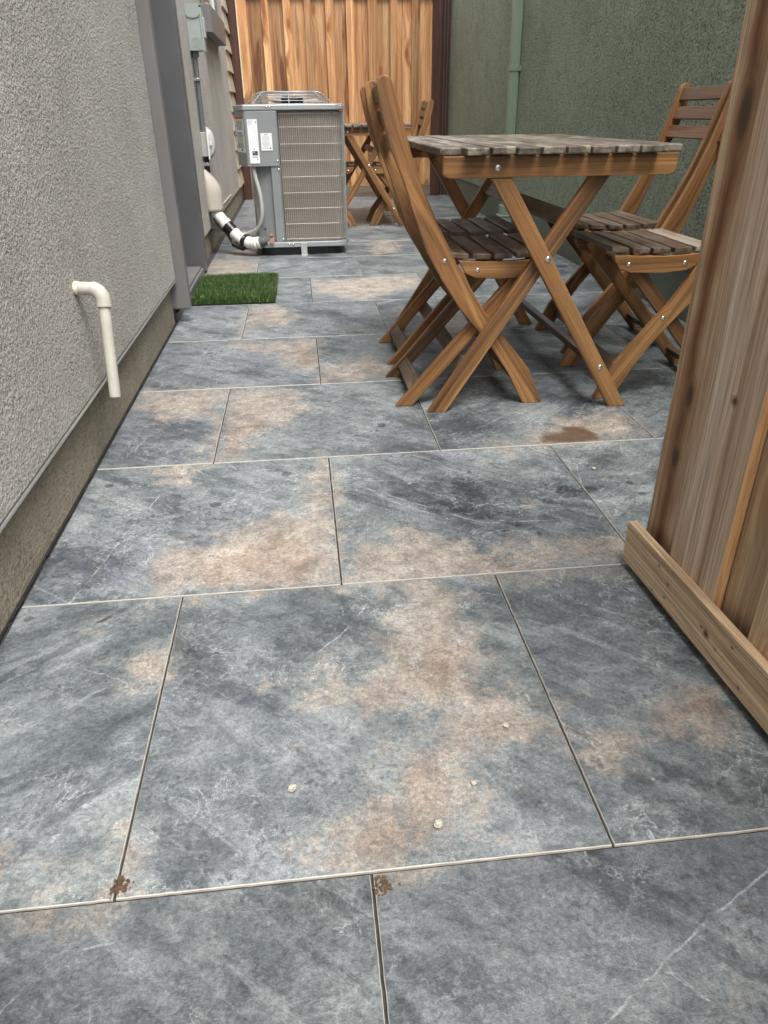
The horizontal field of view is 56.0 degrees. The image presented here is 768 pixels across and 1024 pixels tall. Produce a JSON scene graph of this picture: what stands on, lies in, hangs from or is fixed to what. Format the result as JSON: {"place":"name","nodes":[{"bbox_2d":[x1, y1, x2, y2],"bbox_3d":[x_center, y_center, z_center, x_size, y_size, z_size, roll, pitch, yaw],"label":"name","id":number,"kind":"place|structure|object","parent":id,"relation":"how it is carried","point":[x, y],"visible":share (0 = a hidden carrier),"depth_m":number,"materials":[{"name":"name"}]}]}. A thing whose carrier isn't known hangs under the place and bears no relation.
{"place":"outdoors","nodes":[
{"label":"outdoors","id":0,"kind":"place"},
{"bbox_2d":[0,195,767,1023],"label":"paving","id":1,"kind":"structure","parent":0,"point":[378,695],"depth_m":1.11,"materials":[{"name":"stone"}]},
{"bbox_2d":[0,320,177,639],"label":"sand strip","id":2,"kind":"object","parent":1,"relation":"on","point":[21,600],"visible":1,"depth_m":1.69,"materials":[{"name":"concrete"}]},
{"bbox_2d":[109,876,133,899],"bbox_3d":[-0.313,0.447,0.863,0.027,0.007,0.030,-4,29,-5],"label":"mud clump","id":3,"kind":"object","parent":1,"relation":"on","point":[119,885],"visible":1,"depth_m":0.86,"materials":[{"name":"brown soil"}]},
{"bbox_2d":[191,271,278,305],"bbox_3d":[-0.765,-1.171,3.756,0.446,0.042,0.655,-4,29,-5],"label":"turf mat","id":4,"kind":"object","parent":1,"relation":"on","point":[236,288],"visible":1,"depth_m":3.65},
{"bbox_2d":[233,91,347,255],"bbox_3d":[-0.603,-2.227,4.750,0.673,0.930,0.680,-4,29,-5],"label":"air conditioner","id":5,"kind":"object","parent":1,"relation":"on","point":[291,148],"visible":1,"depth_m":4.49,"materials":[{"name":"grey metal"}]},
{"bbox_2d":[211,167,263,235],"bbox_3d":[-0.942,-1.984,4.613,0.424,0.419,0.056,13,32,23],"label":"flexible conduit","id":6,"kind":"object","parent":5,"relation":"attached to","point":[260,223],"visible":0.88,"depth_m":4.54,"materials":[{"name":"grey plastic"}]},
{"bbox_2d":[288,784,295,791],"bbox_3d":[-0.125,0.375,0.983,0.011,0.011,0.010,-1,29,-1],"label":"pebble","id":7,"kind":"object","parent":1,"relation":"on","point":[291,787],"visible":1,"depth_m":0.98,"materials":[{"name":"white stone"}]},
{"bbox_2d":[226,0,442,199],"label":"wooden fence","id":8,"kind":"object","parent":1,"relation":"on","point":[343,52],"visible":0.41,"depth_m":7.26,"materials":[{"name":"brown wood"}]},
{"bbox_2d":[345,161,356,225],"bbox_3d":[-0.497,-2.776,5.782,0.512,0.890,0.362,-4,29,-5],"label":"folding chair","id":9,"kind":"object","parent":1,"relation":"on","point":[350,219],"visible":0.18,"depth_m":5.82,"materials":[{"name":"brown wood"}]},
{"bbox_2d":[344,123,411,225],"bbox_3d":[-0.168,-2.870,6.111,0.662,0.728,1.100,-4,29,-5],"label":"folding table","id":10,"kind":"object","parent":1,"relation":"on","point":[361,161],"visible":0.45,"depth_m":5.70,"materials":[{"name":"brown wood"}]},
{"bbox_2d":[365,871,400,899],"bbox_3d":[-0.003,0.444,0.861,0.044,0.007,0.026,-19,34,-29],"label":"mud clump","id":11,"kind":"object","parent":1,"relation":"on","point":[383,881],"visible":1,"depth_m":0.86,"materials":[{"name":"brown soil"}]},
{"bbox_2d":[366,99,433,225],"bbox_3d":[0.112,-2.814,5.838,0.512,0.890,0.362,-4,29,-5],"label":"folding chair","id":12,"kind":"object","parent":1,"relation":"on","point":[377,209],"visible":0.46,"depth_m":5.81,"materials":[{"name":"brown wood"}]},
{"bbox_2d":[434,819,442,827],"bbox_3d":[0.070,0.401,0.931,0.012,0.011,0.012,-26,37,-37],"label":"pebble","id":13,"kind":"object","parent":1,"relation":"on","point":[437,823],"visible":1,"depth_m":0.93,"materials":[{"name":"white stone"}]},
{"bbox_2d":[360,86,517,364],"bbox_3d":[0.195,-1.013,2.577,0.512,0.890,0.362,-4,29,-5],"label":"folding chair","id":14,"kind":"object","parent":1,"relation":"on","point":[480,226],"visible":0.33,"depth_m":2.62,"materials":[{"name":"brown wood"}]},
{"bbox_2d":[439,0,450,194],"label":"filler boards","id":15,"kind":"object","parent":1,"relation":"on","point":[446,28],"visible":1,"depth_m":7.45,"materials":[{"name":"brown wood"}]},
{"bbox_2d":[364,75,540,405],"bbox_3d":[0.220,-0.805,2.201,0.512,0.890,0.362,-4,29,-5],"label":"folding chair","id":16,"kind":"object","parent":1,"relation":"on","point":[439,252],"visible":0.85,"depth_m":2.14,"materials":[{"name":"brown wood"}]},
{"bbox_2d":[396,134,682,412],"bbox_3d":[0.405,-0.876,2.492,0.662,0.728,1.100,-4,29,-5],"label":"folding table","id":17,"kind":"object","parent":1,"relation":"on","point":[498,162],"visible":0.95,"depth_m":2.02,"materials":[{"name":"brown wood"}]},
{"bbox_2d":[534,80,731,352],"bbox_3d":[0.899,-1.090,2.700,0.512,0.890,0.362,-4,29,-5],"label":"folding chair","id":18,"kind":"object","parent":1,"relation":"on","point":[624,217],"visible":0.6,"depth_m":2.66,"materials":[{"name":"brown wood"}]},
{"bbox_2d":[558,98,728,398],"bbox_3d":[0.896,-0.851,2.269,0.512,0.890,0.362,-4,29,-5],"label":"folding chair","id":19,"kind":"object","parent":1,"relation":"on","point":[605,248],"visible":0.73,"depth_m":2.27,"materials":[{"name":"brown wood"}]},
{"bbox_2d":[622,0,767,734],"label":"wooden gate","id":20,"kind":"structure","parent":1,"relation":"on","point":[695,556],"depth_m":1.11,"materials":[{"name":"brown wood"}]},
{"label":"ground","id":21,"kind":"structure","parent":0,"visible":0},
{"bbox_2d":[0,0,243,633],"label":"grey house","id":22,"kind":"structure","parent":21,"relation":"on","point":[102,168],"depth_m":1.86,"materials":[{"name":"paint"}]},
{"bbox_2d":[72,280,120,396],"bbox_3d":[-0.694,-0.428,1.773,0.123,0.278,0.072,20,35,32],"label":"drain pipe","id":23,"kind":"object","parent":22,"relation":"attached to","point":[98,292],"visible":0.94,"depth_m":1.74,"materials":[{"name":"paint"}]},
{"bbox_2d":[184,4,206,52],"bbox_3d":[-1.094,-2.822,4.224,0.100,0.231,0.118,-4,29,-5],"label":"electrical box","id":24,"kind":"object","parent":22,"relation":"attached to","point":[196,28],"visible":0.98,"depth_m":4.18,"materials":[{"name":"grey metal"}]},
{"bbox_2d":[199,7,206,52],"bbox_3d":[-1.055,-2.817,4.231,0.022,0.215,0.110,-4,29,-5],"label":"door","id":25,"kind":"structure","parent":24,"relation":"in","point":[202,20],"depth_m":4.20,"materials":[{"name":"grey metal"}]},
{"bbox_2d":[191,51,205,131],"bbox_3d":[-1.115,-2.534,4.365,0.046,0.420,0.048,-4,29,-5],"label":"wall conduit","id":26,"kind":"object","parent":22,"relation":"attached to","point":[197,78],"depth_m":4.35,"materials":[{"name":"metal"}]},
{"bbox_2d":[204,157,210,173],"bbox_3d":[-1.115,-2.173,4.564,0.037,0.127,0.044,-4,29,-5],"label":"short conduit","id":27,"kind":"object","parent":22,"relation":"attached to","point":[207,164],"visible":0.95,"depth_m":4.54,"materials":[{"name":"black plastic"}]},
{"bbox_2d":[200,127,215,159],"bbox_3d":[-1.093,-2.294,4.500,0.085,0.176,0.116,-4,29,-5],"label":"outlet box","id":28,"kind":"object","parent":22,"relation":"attached to","point":[208,144],"visible":1,"depth_m":4.47,"materials":[{"name":"grey plastic"}]},
{"bbox_2d":[199,0,217,13],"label":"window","id":29,"kind":"structure","parent":22,"relation":"in","point":[213,3],"depth_m":5.59,"materials":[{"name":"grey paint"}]},
{"bbox_2d":[204,169,223,211],"bbox_3d":[-1.085,-2.057,4.623,0.094,0.243,0.132,-4,29,-5],"label":"pipe cover","id":30,"kind":"object","parent":22,"relation":"attached to","point":[214,196],"visible":1,"depth_m":4.59,"materials":[{"name":"beige plastic"}]},
{"bbox_2d":[211,211,267,250],"bbox_3d":[-0.940,-1.837,4.656,0.427,0.285,0.093,12,32,22],"label":"insulated pipe","id":31,"kind":"object","parent":22,"relation":"attached to","point":[228,227],"visible":0.93,"depth_m":4.65,"materials":[{"name":"white plastic"}]},
{"bbox_2d":[442,0,746,321],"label":"green house","id":32,"kind":"structure","parent":21,"relation":"on","point":[621,69],"depth_m":3.89,"materials":[{"name":"paint"}]},
{"bbox_2d":[496,0,523,222],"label":"downspout","id":33,"kind":"object","parent":32,"relation":"attached to","point":[514,68],"visible":0.67,"depth_m":5.17,"materials":[{"name":"green paint"}]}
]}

